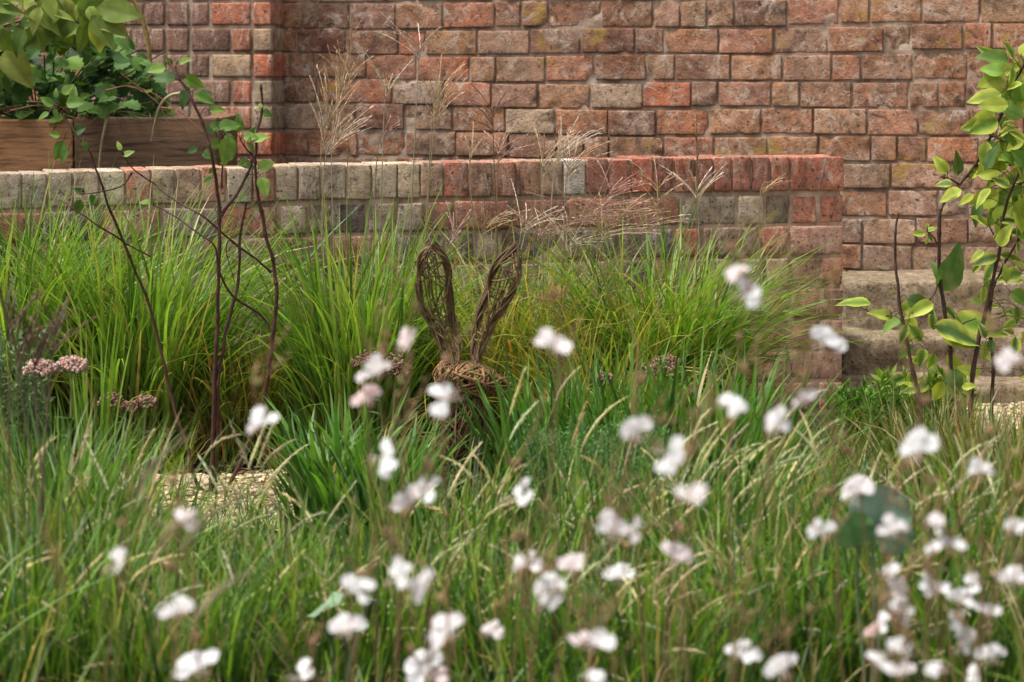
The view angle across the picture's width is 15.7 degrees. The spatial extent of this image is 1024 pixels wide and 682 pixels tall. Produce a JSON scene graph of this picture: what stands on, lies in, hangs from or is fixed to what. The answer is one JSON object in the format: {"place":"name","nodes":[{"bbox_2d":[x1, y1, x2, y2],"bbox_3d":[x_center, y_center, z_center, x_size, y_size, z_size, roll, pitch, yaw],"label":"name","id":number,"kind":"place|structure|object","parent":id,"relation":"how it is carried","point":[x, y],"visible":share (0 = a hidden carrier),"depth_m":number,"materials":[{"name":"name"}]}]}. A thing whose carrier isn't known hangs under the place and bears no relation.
{"place":"outdoors","nodes":[
{"label":"outdoors","id":0,"kind":"place"},
{"bbox_2d":[0,456,239,681],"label":"seed head grass","id":1,"kind":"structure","parent":0,"point":[32,643],"depth_m":5.67,"materials":[{"name":"plant"}]},
{"bbox_2d":[39,432,258,681],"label":"seed head grass","id":2,"kind":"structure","parent":0,"point":[151,467],"depth_m":3.52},
{"bbox_2d":[103,420,306,611],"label":"seed head grass","id":3,"kind":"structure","parent":0,"point":[196,549],"depth_m":6.62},
{"bbox_2d":[48,415,873,680],"bbox_3d":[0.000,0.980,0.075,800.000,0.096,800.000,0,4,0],"label":"ground","id":4,"kind":"structure","parent":0,"point":[816,422],"depth_m":8.96,"materials":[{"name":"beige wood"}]},
{"bbox_2d":[0,322,55,493],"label":"fine leaf plant","id":5,"kind":"object","parent":4,"relation":"on","point":[15,394],"visible":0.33,"depth_m":7.28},
{"bbox_2d":[22,355,88,483],"bbox_3d":[-0.872,0.232,7.091,0.128,0.412,0.079,0,4,0],"label":"sedum","id":6,"kind":"object","parent":4,"relation":"on","point":[75,364],"visible":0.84,"depth_m":7.07,"materials":[{"name":"pink plant"}]},
{"bbox_2d":[0,283,152,622],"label":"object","id":7,"kind":"object","parent":4,"relation":"on","point":[27,340],"depth_m":6.02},
{"bbox_2d":[48,291,149,530],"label":"ornamental grass","id":8,"kind":"object","parent":4,"relation":"on","point":[84,397],"depth_m":7.60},
{"bbox_2d":[0,399,201,544],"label":"ornamental grass","id":9,"kind":"object","parent":4,"relation":"on","point":[85,461],"depth_m":7.03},
{"bbox_2d":[0,151,235,449],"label":"ornamental grass","id":10,"kind":"object","parent":4,"relation":"on","point":[58,294],"depth_m":8.85,"materials":[{"name":"plant"}]},
{"bbox_2d":[97,392,157,494],"bbox_3d":[-0.814,0.243,7.839,0.128,0.275,0.085,0,4,0],"label":"sedum","id":11,"kind":"object","parent":4,"relation":"on","point":[140,401],"visible":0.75,"depth_m":7.83,"materials":[{"name":"pink plant"}]},
{"bbox_2d":[100,463,157,681],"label":"gaura stem","id":12,"kind":"object","parent":4,"relation":"on","point":[121,551],"visible":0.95,"depth_m":3.83,"materials":[{"name":"white plant"}]},
{"bbox_2d":[0,389,273,624],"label":"seed head grass","id":13,"kind":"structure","parent":4,"relation":"on","point":[69,497],"depth_m":6.20,"materials":[{"name":"plant"}]},
{"bbox_2d":[143,489,193,681],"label":"gaura stem","id":14,"kind":"object","parent":4,"relation":"on","point":[169,609],"visible":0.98,"depth_m":3.68,"materials":[{"name":"white plant"}]},
{"bbox_2d":[153,456,202,681],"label":"gaura stem","id":15,"kind":"object","parent":4,"relation":"on","point":[183,515],"visible":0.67,"depth_m":3.74,"materials":[{"name":"white plant"}]},
{"bbox_2d":[0,159,367,452],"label":"ornamental grass","id":16,"kind":"object","parent":4,"relation":"on","point":[140,356],"depth_m":8.82,"materials":[{"name":"plant"}]},
{"bbox_2d":[0,497,369,681],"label":"seed head grass","id":17,"kind":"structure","parent":4,"relation":"on","point":[130,671],"depth_m":5.67,"materials":[{"name":"plant"}]},
{"bbox_2d":[169,624,228,681],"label":"gaura stem","id":18,"kind":"object","parent":4,"relation":"on","point":[187,664],"visible":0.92,"depth_m":4.17,"materials":[{"name":"white plant"}]},
{"bbox_2d":[116,0,284,165],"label":"brick pier","id":19,"kind":"structure","parent":4,"relation":"on","point":[233,49],"depth_m":11.35,"materials":[{"name":"brick"}]},
{"bbox_2d":[112,279,354,453],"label":"ornamental grass","id":20,"kind":"object","parent":4,"relation":"on","point":[238,393],"depth_m":8.89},
{"bbox_2d":[246,325,316,681],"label":"gaura stem","id":21,"kind":"object","parent":4,"relation":"on","point":[257,413],"visible":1,"depth_m":3.99,"materials":[{"name":"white plant"}]},
{"bbox_2d":[167,413,417,636],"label":"seed head grass","id":22,"kind":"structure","parent":4,"relation":"on","point":[308,518],"depth_m":6.32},
{"bbox_2d":[273,605,340,681],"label":"gaura stem","id":23,"kind":"object","parent":4,"relation":"on","point":[302,667],"visible":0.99,"depth_m":4.17,"materials":[{"name":"white plant"}]},
{"bbox_2d":[306,589,381,681],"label":"round leaf plant","id":24,"kind":"object","parent":4,"relation":"on","point":[337,596],"visible":0.56,"depth_m":5.66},
{"bbox_2d":[146,13,548,455],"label":"ornamental grass","id":25,"kind":"object","parent":4,"relation":"on","point":[336,370],"depth_m":8.77,"materials":[{"name":"plant"}]},
{"bbox_2d":[222,384,493,552],"bbox_3d":[-0.324,0.256,7.496,0.586,0.337,0.579,4,6,43],"label":"strap leaf plant","id":26,"kind":"object","parent":4,"relation":"on","point":[295,468],"visible":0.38,"depth_m":7.41,"materials":[{"name":"green plant"}]},
{"bbox_2d":[328,499,404,681],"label":"gaura stem","id":27,"kind":"object","parent":4,"relation":"on","point":[342,621],"visible":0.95,"depth_m":3.78,"materials":[{"name":"white plant"}]},
{"bbox_2d":[209,501,532,681],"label":"seed head grass","id":28,"kind":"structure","parent":4,"relation":"on","point":[383,625],"depth_m":5.76,"materials":[{"name":"plant"}]},
{"bbox_2d":[350,283,393,681],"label":"gaura stem","id":29,"kind":"object","parent":4,"relation":"on","point":[372,365],"visible":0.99,"depth_m":4.10,"materials":[{"name":"white plant"}]},
{"bbox_2d":[350,358,412,681],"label":"gaura stem","id":30,"kind":"object","parent":4,"relation":"on","point":[387,465],"visible":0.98,"depth_m":4.02,"materials":[{"name":"white plant"}]},
{"bbox_2d":[382,489,437,681],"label":"gaura stem","id":31,"kind":"object","parent":4,"relation":"on","point":[397,571],"visible":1,"depth_m":3.64,"materials":[{"name":"white plant"}]},
{"bbox_2d":[386,256,434,681],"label":"gaura stem","id":32,"kind":"object","parent":4,"relation":"on","point":[403,340],"visible":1,"depth_m":4.17,"materials":[{"name":"white plant"}]},
{"bbox_2d":[382,412,449,681],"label":"gaura stem","id":33,"kind":"object","parent":4,"relation":"on","point":[420,486],"visible":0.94,"depth_m":4.03,"materials":[{"name":"white plant"}]},
{"bbox_2d":[0,154,843,425],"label":"garden wall","id":34,"kind":"structure","parent":4,"relation":"on","point":[809,194],"depth_m":9.54,"materials":[{"name":"red brick"}]},
{"bbox_2d":[402,555,465,681],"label":"gaura stem","id":35,"kind":"object","parent":4,"relation":"on","point":[456,619],"visible":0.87,"depth_m":3.98,"materials":[{"name":"white plant"}]},
{"bbox_2d":[404,596,464,681],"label":"gaura stem","id":36,"kind":"object","parent":4,"relation":"on","point":[416,662],"visible":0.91,"depth_m":4.29,"materials":[{"name":"white plant"}]},
{"bbox_2d":[411,322,472,681],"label":"gaura stem","id":37,"kind":"object","parent":4,"relation":"on","point":[439,408],"visible":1,"depth_m":3.93,"materials":[{"name":"white plant"}]},
{"bbox_2d":[282,365,634,624],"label":"seed head grass","id":38,"kind":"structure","parent":4,"relation":"on","point":[490,525],"depth_m":6.39,"materials":[{"name":"plant"}]},
{"bbox_2d":[255,84,725,447],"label":"ornamental grass","id":39,"kind":"object","parent":4,"relation":"on","point":[544,310],"depth_m":8.96,"materials":[{"name":"plant"}]},
{"bbox_2d":[479,550,538,681],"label":"gaura stem","id":40,"kind":"object","parent":4,"relation":"on","point":[496,634],"visible":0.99,"depth_m":4.18,"materials":[{"name":"white plant"}]},
{"bbox_2d":[0,0,1023,271],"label":"brick wall","id":41,"kind":"structure","parent":4,"relation":"on","point":[876,94],"depth_m":11.04,"materials":[{"name":"brick"}]},
{"bbox_2d":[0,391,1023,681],"bbox_3d":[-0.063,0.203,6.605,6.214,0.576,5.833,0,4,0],"label":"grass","id":42,"kind":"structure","parent":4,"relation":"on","point":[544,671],"depth_m":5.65,"materials":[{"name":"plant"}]},
{"bbox_2d":[497,389,551,681],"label":"gaura stem","id":43,"kind":"object","parent":4,"relation":"on","point":[520,488],"visible":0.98,"depth_m":4.13,"materials":[{"name":"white plant"}]},
{"bbox_2d":[500,509,548,681],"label":"gaura stem","id":44,"kind":"object","parent":4,"relation":"on","point":[520,562],"visible":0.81,"depth_m":4.28,"materials":[{"name":"white plant"}]},
{"bbox_2d":[506,496,564,681],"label":"gaura stem","id":45,"kind":"object","parent":4,"relation":"on","point":[548,578],"visible":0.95,"depth_m":3.83,"materials":[{"name":"white plant"}]},
{"bbox_2d":[517,250,591,681],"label":"gaura stem","id":46,"kind":"object","parent":4,"relation":"on","point":[559,343],"visible":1,"depth_m":3.71,"materials":[{"name":"green plant"}]},
{"bbox_2d":[446,336,688,547],"bbox_3d":[0.097,0.201,7.603,0.477,0.430,0.555,2,5,24],"label":"strap leaf plant","id":47,"kind":"object","parent":4,"relation":"on","point":[515,416],"visible":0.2,"depth_m":7.53,"materials":[{"name":"green plant"}]},
{"bbox_2d":[554,569,623,681],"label":"gaura stem","id":48,"kind":"object","parent":4,"relation":"on","point":[608,642],"visible":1,"depth_m":3.75,"materials":[{"name":"white plant"}]},
{"bbox_2d":[552,471,628,681],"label":"gaura stem","id":49,"kind":"object","parent":4,"relation":"on","point":[570,561],"visible":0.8,"depth_m":4.03,"materials":[{"name":"white plant"}]},
{"bbox_2d":[510,407,674,553],"bbox_3d":[0.159,0.290,7.195,0.333,0.320,0.349,0,4,0],"label":"feathery plant","id":50,"kind":"object","parent":4,"relation":"on","point":[531,451],"visible":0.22,"depth_m":7.15,"materials":[{"name":"green plant"}]},
{"bbox_2d":[441,397,766,612],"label":"seed head grass","id":51,"kind":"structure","parent":4,"relation":"on","point":[576,489],"depth_m":6.50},
{"bbox_2d":[572,585,636,681],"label":"gaura stem","id":52,"kind":"object","parent":4,"relation":"on","point":[597,676],"visible":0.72,"depth_m":3.81,"materials":[{"name":"white plant"}]},
{"bbox_2d":[434,264,782,454],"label":"ornamental grass","id":53,"kind":"object","parent":4,"relation":"on","point":[579,354],"depth_m":8.68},
{"bbox_2d":[577,444,653,681],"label":"gaura stem","id":54,"kind":"object","parent":4,"relation":"on","point":[607,519],"visible":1,"depth_m":3.77,"materials":[{"name":"white plant"}]},
{"bbox_2d":[584,481,665,681],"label":"gaura stem","id":55,"kind":"object","parent":4,"relation":"on","point":[619,570],"visible":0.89,"depth_m":4.25,"materials":[{"name":"white plant"}]},
{"bbox_2d":[585,309,670,681],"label":"gaura stem","id":56,"kind":"object","parent":4,"relation":"on","point":[629,428],"visible":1,"depth_m":3.74,"materials":[{"name":"white plant"}]},
{"bbox_2d":[486,319,789,536],"bbox_3d":[0.279,0.191,7.531,0.567,0.458,0.625,2,5,21],"label":"strap leaf plant","id":57,"kind":"object","parent":4,"relation":"on","point":[668,406],"visible":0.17,"depth_m":7.43,"materials":[{"name":"green plant"}]},
{"bbox_2d":[633,473,693,681],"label":"gaura stem","id":58,"kind":"object","parent":4,"relation":"on","point":[681,552],"visible":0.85,"depth_m":4.09,"materials":[{"name":"white plant"}]},
{"bbox_2d":[452,123,893,427],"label":"ornamental grass","id":59,"kind":"object","parent":4,"relation":"on","point":[708,312],"depth_m":8.87,"materials":[{"name":"plant"}]},
{"bbox_2d":[644,383,714,681],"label":"gaura stem","id":60,"kind":"object","parent":4,"relation":"on","point":[666,467],"visible":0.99,"depth_m":3.73,"materials":[{"name":"white plant"}]},
{"bbox_2d":[644,353,743,681],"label":"gaura stem","id":61,"kind":"object","parent":4,"relation":"on","point":[697,490],"visible":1,"depth_m":3.04,"materials":[{"name":"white plant"}]},
{"bbox_2d":[560,338,865,529],"bbox_3d":[0.407,0.207,7.550,0.635,0.424,0.584,0,4,0],"label":"strap leaf plant","id":62,"kind":"object","parent":4,"relation":"on","point":[751,408],"visible":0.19,"depth_m":7.45,"materials":[{"name":"green plant"}]},
{"bbox_2d":[701,296,777,681],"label":"gaura stem","id":63,"kind":"object","parent":4,"relation":"on","point":[737,404],"visible":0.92,"depth_m":3.84,"materials":[{"name":"white plant"}]},
{"bbox_2d":[692,181,802,681],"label":"gaura stem","id":64,"kind":"object","parent":4,"relation":"on","point":[753,290],"visible":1,"depth_m":3.75,"materials":[{"name":"green plant"}]},
{"bbox_2d":[709,577,786,681],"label":"gaura stem","id":65,"kind":"object","parent":4,"relation":"on","point":[749,655],"visible":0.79,"depth_m":3.95,"materials":[{"name":"white plant"}]},
{"bbox_2d":[729,312,816,681],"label":"gaura stem","id":66,"kind":"object","parent":4,"relation":"on","point":[778,413],"visible":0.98,"depth_m":3.81,"materials":[{"name":"green plant"}]},
{"bbox_2d":[591,471,970,681],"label":"seed head grass","id":67,"kind":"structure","parent":4,"relation":"on","point":[846,609],"depth_m":5.74,"materials":[{"name":"plant"}]},
{"bbox_2d":[751,581,830,681],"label":"gaura stem","id":68,"kind":"object","parent":4,"relation":"on","point":[776,664],"visible":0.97,"depth_m":3.79,"materials":[{"name":"white plant"}]},
{"bbox_2d":[808,255,846,681],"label":"gaura stem","id":69,"kind":"object","parent":4,"relation":"on","point":[831,340],"visible":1,"depth_m":4.29,"materials":[{"name":"white plant"}]},
{"bbox_2d":[806,448,850,681],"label":"gaura stem","id":70,"kind":"object","parent":4,"relation":"on","point":[814,531],"visible":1,"depth_m":4.27,"materials":[{"name":"white plant"}]},
{"bbox_2d":[817,409,887,681],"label":"gaura stem","id":71,"kind":"object","parent":4,"relation":"on","point":[855,482],"visible":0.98,"depth_m":4.33,"materials":[{"name":"white plant"}]},
{"bbox_2d":[688,426,1023,659],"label":"seed head grass","id":72,"kind":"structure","parent":4,"relation":"on","point":[916,504],"depth_m":5.97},
{"bbox_2d":[833,486,914,681],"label":"round leaf plant","id":73,"kind":"object","parent":4,"relation":"on","point":[875,504],"visible":0.66,"depth_m":5.52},
{"bbox_2d":[727,465,1023,681],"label":"seed head grass","id":74,"kind":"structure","parent":4,"relation":"on","point":[918,615],"depth_m":5.66,"materials":[{"name":"plant"}]},
{"bbox_2d":[864,555,911,681],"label":"gaura stem","id":75,"kind":"object","parent":4,"relation":"on","point":[886,666],"visible":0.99,"depth_m":3.71,"materials":[{"name":"white plant"}]},
{"bbox_2d":[861,537,928,681],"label":"gaura stem","id":76,"kind":"object","parent":4,"relation":"on","point":[883,617],"visible":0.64,"depth_m":4.20,"materials":[{"name":"white plant"}]},
{"bbox_2d":[871,424,923,681],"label":"gaura stem","id":77,"kind":"object","parent":4,"relation":"on","point":[889,520],"visible":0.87,"depth_m":3.88,"materials":[{"name":"white plant"}]},
{"bbox_2d":[856,588,949,681],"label":"gaura stem","id":78,"kind":"object","parent":4,"relation":"on","point":[932,668],"visible":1,"depth_m":3.68,"materials":[{"name":"white plant"}]},
{"bbox_2d":[876,495,936,681],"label":"gaura stem","id":79,"kind":"object","parent":4,"relation":"on","point":[899,581],"visible":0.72,"depth_m":4.06,"materials":[{"name":"white plant"}]},
{"bbox_2d":[797,380,1023,659],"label":"seed head grass","id":80,"kind":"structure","parent":4,"relation":"on","point":[976,499],"depth_m":5.97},
{"bbox_2d":[883,325,949,681],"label":"gaura stem","id":81,"kind":"object","parent":4,"relation":"on","point":[913,442],"visible":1,"depth_m":3.71,"materials":[{"name":"white plant"}]},
{"bbox_2d":[839,268,1023,405],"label":"stone steps","id":82,"kind":"structure","parent":4,"relation":"on","point":[859,362],"depth_m":10.34,"materials":[{"name":"stone"}]},
{"bbox_2d":[894,523,975,681],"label":"gaura stem","id":83,"kind":"object","parent":4,"relation":"on","point":[939,587],"visible":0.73,"depth_m":4.26,"materials":[{"name":"white plant"}]},
{"bbox_2d":[873,381,1023,564],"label":"ornamental grass","id":84,"kind":"object","parent":4,"relation":"on","point":[1020,459],"depth_m":7.30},
{"bbox_2d":[915,439,981,681],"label":"gaura stem","id":85,"kind":"object","parent":4,"relation":"on","point":[955,541],"visible":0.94,"depth_m":3.79,"materials":[{"name":"white plant"}]},
{"bbox_2d":[932,543,990,681],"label":"gaura stem","id":86,"kind":"object","parent":4,"relation":"on","point":[958,593],"visible":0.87,"depth_m":4.28,"materials":[{"name":"white plant"}]},
{"bbox_2d":[944,570,1006,681],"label":"gaura stem","id":87,"kind":"object","parent":4,"relation":"on","point":[995,649],"visible":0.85,"depth_m":4.16,"materials":[{"name":"white plant"}]},
{"bbox_2d":[952,509,1001,681],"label":"gaura stem","id":88,"kind":"object","parent":4,"relation":"on","point":[997,609],"visible":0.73,"depth_m":4.26,"materials":[{"name":"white plant"}]},
{"bbox_2d":[945,366,1023,681],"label":"gaura stem","id":89,"kind":"object","parent":4,"relation":"on","point":[985,466],"visible":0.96,"depth_m":3.97,"materials":[{"name":"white plant"}]},
{"bbox_2d":[948,254,1023,681],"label":"gaura stem","id":90,"kind":"object","parent":4,"relation":"on","point":[1005,359],"visible":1,"depth_m":3.65,"materials":[{"name":"white plant"}]},
{"bbox_2d":[973,472,1023,681],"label":"gaura stem","id":91,"kind":"object","parent":4,"relation":"on","point":[1019,527],"visible":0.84,"depth_m":3.80,"materials":[{"name":"green plant"}]},
{"bbox_2d":[981,530,1023,590],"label":"gaura stem","id":92,"kind":"object","parent":4,"relation":"on","point":[1004,576],"visible":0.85,"depth_m":3.96,"materials":[{"name":"white plant"}]},
{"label":"raised soil","id":93,"kind":"structure","parent":4,"relation":"on","visible":0},
{"bbox_2d":[0,114,237,171],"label":"timber planter","id":94,"kind":"object","parent":93,"relation":"on","point":[27,144],"visible":0.39,"depth_m":10.34,"materials":[{"name":"wood"}]},
{"bbox_2d":[0,0,142,96],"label":"leaf shrub","id":95,"kind":"object","parent":94,"relation":"on","point":[43,24],"visible":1,"depth_m":10.05,"materials":[{"name":"green plant"}]},
{"bbox_2d":[0,26,174,129],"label":"leafy shrub","id":96,"kind":"object","parent":94,"relation":"in","point":[95,77],"visible":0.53,"depth_m":10.46,"materials":[{"name":"green plant"}]},
{"bbox_2d":[0,73,202,167],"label":"bronze grass","id":97,"kind":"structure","parent":94,"relation":"in","point":[157,111],"depth_m":10.23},
{"bbox_2d":[131,0,154,116],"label":"bare stem","id":98,"kind":"object","parent":94,"relation":"in","point":[146,33],"visible":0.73,"depth_m":10.46,"materials":[{"name":"brown plant"}]},
{"bbox_2d":[328,493,713,681],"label":"seed head grass","id":99,"kind":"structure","parent":0,"point":[473,567],"depth_m":5.76,"materials":[{"name":"plant"}]},
{"bbox_2d":[39,401,1023,531],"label":"gravel path","id":100,"kind":"structure","parent":0,"point":[271,507],"depth_m":8.35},
{"bbox_2d":[38,56,278,493],"bbox_3d":[-0.783,-0.121,8.223,0.533,1.021,0.151,0,4,0],"label":"dogwood shrub","id":101,"kind":"object","parent":100,"relation":"on","point":[227,146],"visible":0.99,"depth_m":8.20,"materials":[{"name":"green plant"}]},
{"bbox_2d":[351,348,412,444],"bbox_3d":[-0.282,0.194,7.942,0.130,0.357,0.114,3,5,37],"label":"sedum","id":102,"kind":"object","parent":100,"relation":"on","point":[397,367],"visible":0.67,"depth_m":7.92,"materials":[{"name":"pink plant"}]},
{"bbox_2d":[395,242,522,522],"bbox_3d":[-0.143,0.097,8.012,0.332,0.632,0.194,0,4,0],"label":"wicker hare","id":103,"kind":"object","parent":100,"relation":"on","point":[462,370],"visible":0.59,"depth_m":7.96,"materials":[{"name":"wicker"}]},
{"bbox_2d":[597,354,681,402],"bbox_3d":[0.272,0.198,8.032,0.194,0.337,0.093,0,4,0],"label":"sedum","id":104,"kind":"object","parent":100,"relation":"on","point":[670,362],"visible":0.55,"depth_m":8.01,"materials":[{"name":"pink plant"}]},
{"bbox_2d":[822,374,904,462],"bbox_3d":[0.819,0.205,8.642,0.206,0.267,0.211,0,4,0],"label":"leafy plant","id":105,"kind":"object","parent":100,"relation":"on","point":[856,399],"visible":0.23,"depth_m":8.61,"materials":[{"name":"green plant"}]},
{"bbox_2d":[871,363,984,448],"bbox_3d":[0.984,0.188,8.786,0.274,0.279,0.262,2,5,26],"label":"leafy plant","id":106,"kind":"object","parent":100,"relation":"on","point":[932,379],"visible":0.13,"depth_m":8.73,"materials":[{"name":"green plant"}]},
{"bbox_2d":[835,40,1023,431],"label":"variegated shrub","id":107,"kind":"object","parent":100,"relation":"on","point":[1004,204],"visible":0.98,"depth_m":8.49,"materials":[{"name":"green plant"}]},
{"bbox_2d":[480,509,830,681],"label":"seed head grass","id":108,"kind":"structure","parent":0,"point":[650,627],"depth_m":5.57,"materials":[{"name":"plant"}]},
{"bbox_2d":[529,389,950,638],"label":"seed head grass","id":109,"kind":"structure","parent":0,"point":[720,499],"depth_m":6.29,"materials":[{"name":"plant"}]},
{"bbox_2d":[820,372,1023,532],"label":"ornamental grass","id":110,"kind":"object","parent":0,"point":[890,431],"depth_m":7.81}
]}

